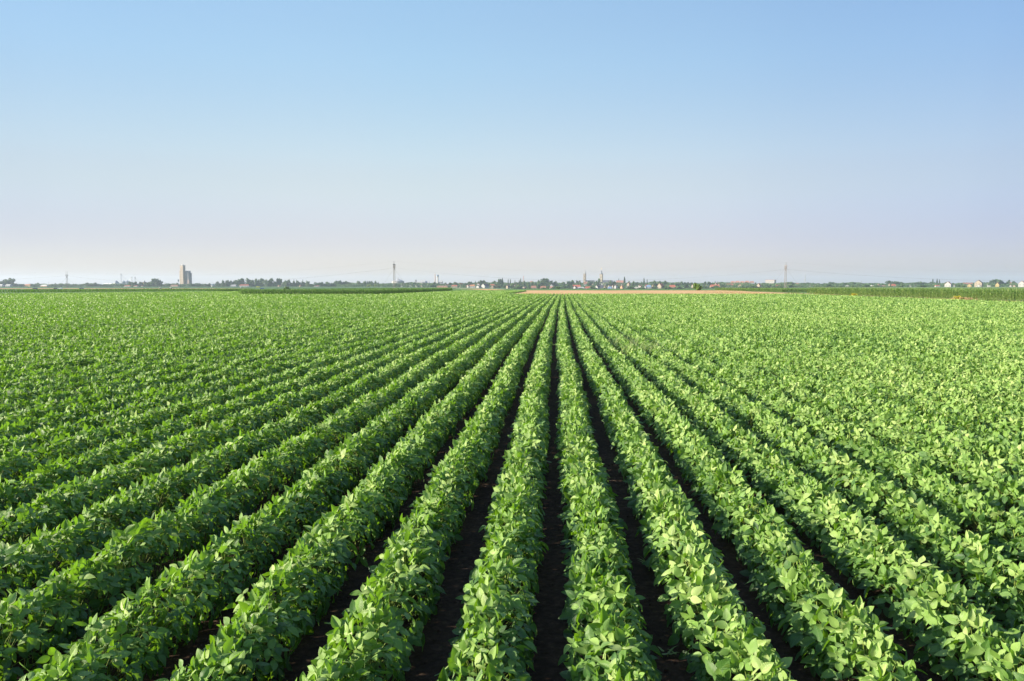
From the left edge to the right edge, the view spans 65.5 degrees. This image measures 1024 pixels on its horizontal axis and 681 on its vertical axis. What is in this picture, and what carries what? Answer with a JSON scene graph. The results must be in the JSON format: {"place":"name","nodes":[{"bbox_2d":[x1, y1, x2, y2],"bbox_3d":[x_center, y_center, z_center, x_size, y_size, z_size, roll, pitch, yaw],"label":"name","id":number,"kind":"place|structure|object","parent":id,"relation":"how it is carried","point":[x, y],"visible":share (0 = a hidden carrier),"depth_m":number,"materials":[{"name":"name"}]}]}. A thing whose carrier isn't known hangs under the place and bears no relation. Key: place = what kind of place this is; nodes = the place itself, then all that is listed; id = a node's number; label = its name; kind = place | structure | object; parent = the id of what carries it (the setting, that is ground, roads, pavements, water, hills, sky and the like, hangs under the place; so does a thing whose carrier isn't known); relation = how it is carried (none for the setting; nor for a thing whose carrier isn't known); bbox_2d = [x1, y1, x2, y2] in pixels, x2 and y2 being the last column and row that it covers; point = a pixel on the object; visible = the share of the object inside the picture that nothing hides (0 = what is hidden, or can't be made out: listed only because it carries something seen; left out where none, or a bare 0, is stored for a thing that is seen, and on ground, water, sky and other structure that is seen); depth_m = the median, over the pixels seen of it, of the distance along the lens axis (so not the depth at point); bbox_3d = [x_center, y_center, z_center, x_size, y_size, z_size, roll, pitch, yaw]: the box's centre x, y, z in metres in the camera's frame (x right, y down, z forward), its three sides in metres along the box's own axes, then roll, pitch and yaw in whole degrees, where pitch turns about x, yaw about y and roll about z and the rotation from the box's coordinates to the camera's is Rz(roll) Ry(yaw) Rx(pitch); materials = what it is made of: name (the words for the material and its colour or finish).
{"place":"outdoors","nodes":[
{"label":"outdoors","id":0,"kind":"place"},
{"bbox_2d":[0,288,233,288],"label":"stubble field","id":1,"kind":"structure","parent":0,"point":[115,288],"depth_m":971.07,"materials":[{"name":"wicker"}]},
{"bbox_2d":[0,287,453,288],"bbox_3d":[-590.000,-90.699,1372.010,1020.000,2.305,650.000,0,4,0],"label":"crop field","id":2,"kind":"structure","parent":0,"point":[217,287],"depth_m":1360.30,"materials":[{"name":"green plant"}]},
{"bbox_2d":[0,292,1023,680],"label":"field soil","id":3,"kind":"structure","parent":0,"point":[548,608],"depth_m":5.98,"materials":[{"name":"black soil"}]},
{"bbox_2d":[0,288,251,292],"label":"corn crop","id":4,"kind":"object","parent":3,"relation":"on","point":[84,290],"visible":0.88,"depth_m":225.29,"materials":[{"name":"green plant"}]},
{"bbox_2d":[2,293,499,362],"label":"soybean row","id":5,"kind":"object","parent":3,"relation":"on","point":[62,351],"visible":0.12,"depth_m":27.56,"materials":[{"name":"green plant"}]},
{"bbox_2d":[0,293,502,365],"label":"soybean row","id":6,"kind":"object","parent":3,"relation":"on","point":[131,345],"visible":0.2,"depth_m":27.26,"materials":[{"name":"green plant"}]},
{"bbox_2d":[0,294,504,378],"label":"soybean row","id":7,"kind":"object","parent":3,"relation":"on","point":[76,361],"visible":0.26,"depth_m":22.29,"materials":[{"name":"green plant"}]},
{"bbox_2d":[0,293,506,374],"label":"soybean row","id":8,"kind":"object","parent":3,"relation":"on","point":[84,355],"visible":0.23,"depth_m":24.25,"materials":[{"name":"green plant"}]},
{"bbox_2d":[0,294,510,392],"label":"soybean row","id":9,"kind":"object","parent":3,"relation":"on","point":[48,374],"visible":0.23,"depth_m":21.30,"materials":[{"name":"green plant"}]},
{"bbox_2d":[0,293,511,382],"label":"soybean row","id":10,"kind":"object","parent":3,"relation":"on","point":[39,371],"visible":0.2,"depth_m":22.10,"materials":[{"name":"green plant"}]},
{"bbox_2d":[0,290,517,349],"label":"soybean crop","id":11,"kind":"object","parent":3,"relation":"on","point":[33,319],"visible":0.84,"depth_m":61.67,"materials":[{"name":"green plant"}]},
{"bbox_2d":[0,293,517,403],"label":"soybean row","id":12,"kind":"object","parent":3,"relation":"on","point":[62,379],"visible":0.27,"depth_m":19.85,"materials":[{"name":"green plant"}]},
{"bbox_2d":[0,293,520,407],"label":"soybean row","id":13,"kind":"object","parent":3,"relation":"on","point":[133,372],"visible":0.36,"depth_m":17.67,"materials":[{"name":"green plant"}]},
{"bbox_2d":[0,290,521,357],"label":"soybean row","id":14,"kind":"object","parent":3,"relation":"on","point":[85,340],"visible":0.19,"depth_m":34.06,"materials":[{"name":"green plant"}]},
{"bbox_2d":[0,290,522,359],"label":"soybean row","id":15,"kind":"object","parent":3,"relation":"on","point":[35,349],"visible":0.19,"depth_m":28.36,"materials":[{"name":"green plant"}]},
{"bbox_2d":[0,293,523,422],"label":"soybean row","id":16,"kind":"object","parent":3,"relation":"on","point":[59,395],"visible":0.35,"depth_m":17.14,"materials":[{"name":"green plant"}]},
{"bbox_2d":[0,290,525,358],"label":"soybean row","id":17,"kind":"object","parent":3,"relation":"on","point":[96,344],"visible":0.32,"depth_m":29.93,"materials":[{"name":"green plant"}]},
{"bbox_2d":[0,293,526,438],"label":"soybean row","id":18,"kind":"object","parent":3,"relation":"on","point":[53,405],"visible":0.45,"depth_m":15.35,"materials":[{"name":"green plant"}]},
{"bbox_2d":[0,293,530,455],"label":"soybean row","id":19,"kind":"object","parent":3,"relation":"on","point":[73,414],"visible":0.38,"depth_m":13.87,"materials":[{"name":"green plant"}]},
{"bbox_2d":[0,293,532,473],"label":"soybean row","id":20,"kind":"object","parent":3,"relation":"on","point":[158,400],"visible":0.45,"depth_m":13.50,"materials":[{"name":"green plant"}]},
{"bbox_2d":[0,293,535,494],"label":"soybean row","id":21,"kind":"object","parent":3,"relation":"on","point":[141,421],"visible":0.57,"depth_m":11.03,"materials":[{"name":"green plant"}]},
{"bbox_2d":[0,293,538,529],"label":"soybean row","id":22,"kind":"object","parent":3,"relation":"on","point":[88,463],"visible":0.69,"depth_m":9.94,"materials":[{"name":"green plant"}]},
{"bbox_2d":[0,293,541,549],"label":"soybean row","id":23,"kind":"object","parent":3,"relation":"on","point":[55,501],"visible":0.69,"depth_m":8.73,"materials":[{"name":"green plant"}]},
{"bbox_2d":[0,293,544,614],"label":"soybean row","id":24,"kind":"object","parent":3,"relation":"on","point":[50,546],"visible":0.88,"depth_m":7.41,"materials":[{"name":"green plant"}]},
{"bbox_2d":[0,293,547,680],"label":"soybean row","id":25,"kind":"object","parent":3,"relation":"on","point":[210,502],"visible":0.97,"depth_m":6.03,"materials":[{"name":"green plant"}]},
{"bbox_2d":[18,293,551,680],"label":"soybean row","id":26,"kind":"object","parent":3,"relation":"on","point":[188,578],"visible":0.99,"depth_m":5.50,"materials":[{"name":"green plant"}]},
{"bbox_2d":[238,287,451,293],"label":"corn crop","id":27,"kind":"object","parent":3,"relation":"on","point":[374,290],"visible":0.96,"depth_m":176.30,"materials":[{"name":"green plant"}]},
{"bbox_2d":[155,293,554,680],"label":"soybean row","id":28,"kind":"object","parent":3,"relation":"on","point":[223,649],"visible":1,"depth_m":5.60,"materials":[{"name":"green plant"}]},
{"bbox_2d":[295,294,557,680],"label":"soybean row","id":29,"kind":"object","parent":3,"relation":"on","point":[415,538],"visible":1,"depth_m":5.45,"materials":[{"name":"green plant"}]},
{"bbox_2d":[5,358,975,679],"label":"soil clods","id":30,"kind":"object","parent":3,"relation":"on","point":[545,540],"visible":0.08,"depth_m":6.00,"materials":[{"name":"brown soil"}]},
{"bbox_2d":[434,293,560,680],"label":"soybean row","id":31,"kind":"object","parent":3,"relation":"on","point":[499,567],"visible":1,"depth_m":5.50,"materials":[{"name":"green plant"}]},
{"bbox_2d":[553,294,662,680],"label":"soybean row","id":32,"kind":"object","parent":3,"relation":"on","point":[584,485],"visible":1,"depth_m":5.42,"materials":[{"name":"green plant"}]},
{"bbox_2d":[606,332,638,347],"bbox_3d":[3.739,0.022,26.870,1.888,0.660,1.875,-1,4,-17],"label":"grass weed","id":33,"kind":"object","parent":3,"relation":"on","point":[616,339],"depth_m":26.86,"materials":[{"name":"green plant"}]},
{"bbox_2d":[657,646,676,656],"bbox_3d":[0.933,1.843,4.741,0.117,0.051,0.115,0,4,0],"label":"grass weed","id":34,"kind":"object","parent":3,"relation":"on","point":[669,651],"depth_m":4.71,"materials":[{"name":"green plant"}]},
{"bbox_2d":[564,294,796,680],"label":"soybean row","id":35,"kind":"object","parent":3,"relation":"on","point":[670,513],"visible":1,"depth_m":5.37,"materials":[{"name":"green plant"}]},
{"bbox_2d":[568,293,931,680],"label":"soybean row","id":36,"kind":"object","parent":3,"relation":"on","point":[722,480],"visible":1,"depth_m":5.56,"materials":[{"name":"green plant"}]},
{"bbox_2d":[571,293,1023,680],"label":"soybean row","id":37,"kind":"object","parent":3,"relation":"on","point":[930,592],"visible":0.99,"depth_m":5.63,"materials":[{"name":"green plant"}]},
{"bbox_2d":[574,293,1023,646],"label":"soybean row","id":38,"kind":"object","parent":3,"relation":"on","point":[866,493],"visible":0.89,"depth_m":6.97,"materials":[{"name":"green plant"}]},
{"bbox_2d":[577,293,1023,563],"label":"soybean row","id":39,"kind":"object","parent":3,"relation":"on","point":[914,471],"visible":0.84,"depth_m":8.57,"materials":[{"name":"green plant"}]},
{"bbox_2d":[580,293,1023,515],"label":"soybean row","id":40,"kind":"object","parent":3,"relation":"on","point":[977,472],"visible":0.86,"depth_m":9.92,"materials":[{"name":"green plant"}]},
{"bbox_2d":[584,293,1023,484],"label":"soybean row","id":41,"kind":"object","parent":3,"relation":"on","point":[1012,456],"visible":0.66,"depth_m":11.99,"materials":[{"name":"green plant"}]},
{"bbox_2d":[586,293,1023,461],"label":"soybean row","id":42,"kind":"object","parent":3,"relation":"on","point":[963,423],"visible":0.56,"depth_m":13.96,"materials":[{"name":"green plant"}]},
{"bbox_2d":[590,293,1023,440],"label":"soybean row","id":43,"kind":"object","parent":3,"relation":"on","point":[964,407],"visible":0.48,"depth_m":14.41,"materials":[{"name":"green plant"}]},
{"bbox_2d":[593,293,1023,428],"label":"soybean row","id":44,"kind":"object","parent":3,"relation":"on","point":[1007,408],"visible":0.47,"depth_m":16.71,"materials":[{"name":"green plant"}]},
{"bbox_2d":[597,293,1023,408],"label":"soybean row","id":45,"kind":"object","parent":3,"relation":"on","point":[991,392],"visible":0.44,"depth_m":17.71,"materials":[{"name":"green plant"}]},
{"bbox_2d":[598,293,1023,400],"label":"soybean row","id":46,"kind":"object","parent":3,"relation":"on","point":[992,381],"visible":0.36,"depth_m":19.71,"materials":[{"name":"green plant"}]},
{"bbox_2d":[601,293,1023,391],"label":"soybean row","id":47,"kind":"object","parent":3,"relation":"on","point":[846,345],"visible":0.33,"depth_m":21.97,"materials":[{"name":"green plant"}]},
{"bbox_2d":[604,293,1023,379],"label":"soybean crop","id":48,"kind":"object","parent":3,"relation":"on","point":[988,335],"visible":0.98,"depth_m":41.98,"materials":[{"name":"green plant"}]},
{"bbox_2d":[807,286,1023,300],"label":"corn crop","id":49,"kind":"object","parent":3,"relation":"on","point":[1007,293],"visible":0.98,"depth_m":137.32,"materials":[{"name":"green plant"}]},
{"bbox_2d":[0,0,1023,283],"label":"sky","id":50,"kind":"structure","parent":0,"point":[309,140],"materials":[{"name":"blue"}]},
{"bbox_2d":[2,286,1023,300],"bbox_3d":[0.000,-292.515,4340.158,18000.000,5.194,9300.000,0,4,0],"label":"ground","id":51,"kind":"structure","parent":0,"point":[5,292],"depth_m":1178.03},
{"bbox_2d":[4,278,15,284],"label":"broadleaf tree","id":52,"kind":"object","parent":51,"relation":"on","point":[10,281],"visible":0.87,"depth_m":2041.97,"materials":[{"name":"green plant"}]},
{"bbox_2d":[150,279,155,286],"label":"broadleaf tree","id":53,"kind":"object","parent":51,"relation":"on","point":[152,283],"visible":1,"depth_m":2040.54,"materials":[{"name":"green plant"}]},
{"bbox_2d":[179,261,191,284],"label":"grain elevator","id":54,"kind":"object","parent":51,"relation":"on","point":[186,277],"visible":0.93,"depth_m":2389.31,"materials":[{"name":"concrete"}]},
{"bbox_2d":[235,278,245,284],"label":"broadleaf tree","id":55,"kind":"object","parent":51,"relation":"on","point":[241,281],"visible":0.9,"depth_m":2039.15,"materials":[{"name":"green plant"}]},
{"bbox_2d":[252,278,258,285],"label":"broadleaf tree","id":56,"kind":"object","parent":51,"relation":"on","point":[255,282],"visible":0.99,"depth_m":2042.31,"materials":[{"name":"green plant"}]},
{"bbox_2d":[257,278,264,286],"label":"broadleaf tree","id":57,"kind":"object","parent":51,"relation":"on","point":[261,284],"visible":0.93,"depth_m":2042.88,"materials":[{"name":"green plant"}]},
{"bbox_2d":[267,278,275,285],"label":"broadleaf tree","id":58,"kind":"object","parent":51,"relation":"on","point":[270,282],"visible":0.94,"depth_m":2040.47,"materials":[{"name":"green plant"}]},
{"bbox_2d":[274,278,281,286],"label":"broadleaf tree","id":59,"kind":"object","parent":51,"relation":"on","point":[278,281],"visible":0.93,"depth_m":2041.75,"materials":[{"name":"green plant"}]},
{"bbox_2d":[381,261,394,287],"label":"portal pylon","id":60,"kind":"object","parent":51,"relation":"on","point":[393,274],"visible":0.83,"depth_m":754.50,"materials":[{"name":"grey metal"}]},
{"bbox_2d":[435,267,774,280],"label":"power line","id":61,"kind":"object","parent":60,"relation":"hanging from","point":[609,280],"visible":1,"depth_m":758.04,"materials":[{"name":"metal"}]},
{"bbox_2d":[392,279,403,282],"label":"round hall","id":62,"kind":"structure","parent":51,"relation":"on","point":[398,281],"depth_m":2330.57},
{"bbox_2d":[481,283,488,287],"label":"village house","id":63,"kind":"structure","parent":51,"relation":"on","point":[485,285],"depth_m":1841.60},
{"bbox_2d":[495,279,503,285],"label":"broadleaf tree","id":64,"kind":"object","parent":51,"relation":"on","point":[500,281],"visible":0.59,"depth_m":2038.28,"materials":[{"name":"green plant"}]},
{"bbox_2d":[12,281,1017,288],"bbox_3d":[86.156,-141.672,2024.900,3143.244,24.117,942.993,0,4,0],"label":"trees","id":65,"kind":"object","parent":51,"relation":"on","point":[750,285],"visible":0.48,"depth_m":1976.48,"materials":[{"name":"green plant"}]},
{"bbox_2d":[540,278,546,285],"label":"broadleaf tree","id":66,"kind":"object","parent":51,"relation":"on","point":[544,281],"visible":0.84,"depth_m":2039.51,"materials":[{"name":"green plant"}]},
{"bbox_2d":[546,278,552,285],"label":"broadleaf tree","id":67,"kind":"object","parent":51,"relation":"on","point":[549,283],"visible":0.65,"depth_m":2042.15,"materials":[{"name":"green plant"}]},
{"bbox_2d":[583,270,594,285],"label":"spired church","id":68,"kind":"structure","parent":51,"relation":"on","point":[584,277],"depth_m":2289.65,"materials":[{"name":"beige stone"}]},
{"bbox_2d":[600,270,612,285],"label":"onion domed church","id":69,"kind":"structure","parent":51,"relation":"on","point":[601,278],"depth_m":2288.97,"materials":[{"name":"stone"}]},
{"bbox_2d":[693,282,701,289],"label":"round bush","id":70,"kind":"object","parent":51,"relation":"on","point":[696,286],"visible":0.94,"depth_m":383.34,"materials":[{"name":"green plant"}]},
{"bbox_2d":[730,281,753,283],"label":"apartment row","id":71,"kind":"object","parent":51,"relation":"on","point":[752,282],"visible":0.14,"depth_m":2297.58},
{"bbox_2d":[714,287,812,291],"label":"corn crop","id":72,"kind":"object","parent":51,"relation":"on","point":[769,289],"visible":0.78,"depth_m":303.21,"materials":[{"name":"green plant"}]},
{"bbox_2d":[765,280,775,283],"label":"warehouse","id":73,"kind":"structure","parent":51,"relation":"on","point":[770,281],"depth_m":2240.66,"materials":[{"name":"white"}]},
{"bbox_2d":[702,291,1023,301],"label":"dry verge","id":74,"kind":"structure","parent":51,"relation":"on","point":[849,295],"depth_m":229.78,"materials":[{"name":"plant"}]},
{"bbox_2d":[951,297,976,299],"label":"verge weed","id":75,"kind":"object","parent":74,"relation":"on","point":[966,298],"visible":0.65,"depth_m":109.07,"materials":[{"name":"plant"}]},
{"bbox_2d":[978,297,1001,300],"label":"verge weed","id":76,"kind":"object","parent":74,"relation":"on","point":[984,298],"visible":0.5,"depth_m":98.48,"materials":[{"name":"green plant"}]},
{"bbox_2d":[944,281,952,286],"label":"village house","id":77,"kind":"structure","parent":51,"relation":"on","point":[948,284],"depth_m":1739.12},
{"bbox_2d":[974,280,982,286],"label":"village house","id":78,"kind":"structure","parent":51,"relation":"on","point":[978,282],"depth_m":1739.30,"materials":[{"name":"beige paint"}]},
{"bbox_2d":[1018,281,1023,286],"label":"village house","id":79,"kind":"structure","parent":51,"relation":"on","point":[1021,284],"depth_m":1689.20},
{"bbox_2d":[452,289,713,289],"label":"crop field","id":80,"kind":"structure","parent":0,"point":[590,289],"depth_m":484.70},
{"bbox_2d":[611,335,680,355],"bbox_3d":[3.777,0.221,23.311,2.540,0.748,1.899,1,4,14],"label":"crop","id":81,"kind":"object","parent":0,"point":[650,345],"depth_m":23.33,"materials":[{"name":"green plant"}]},
{"bbox_2d":[513,290,790,294],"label":"stubble field","id":82,"kind":"structure","parent":0,"point":[564,292],"depth_m":310.46,"materials":[{"name":"plant"}]},
{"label":"stubble field","id":83,"kind":"structure","parent":0,"visible":0},
{"bbox_2d":[774,262,796,287],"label":"portal pylon","id":84,"kind":"object","parent":83,"relation":"on","point":[786,274],"visible":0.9,"depth_m":759.53,"materials":[{"name":"grey metal"}]}
]}

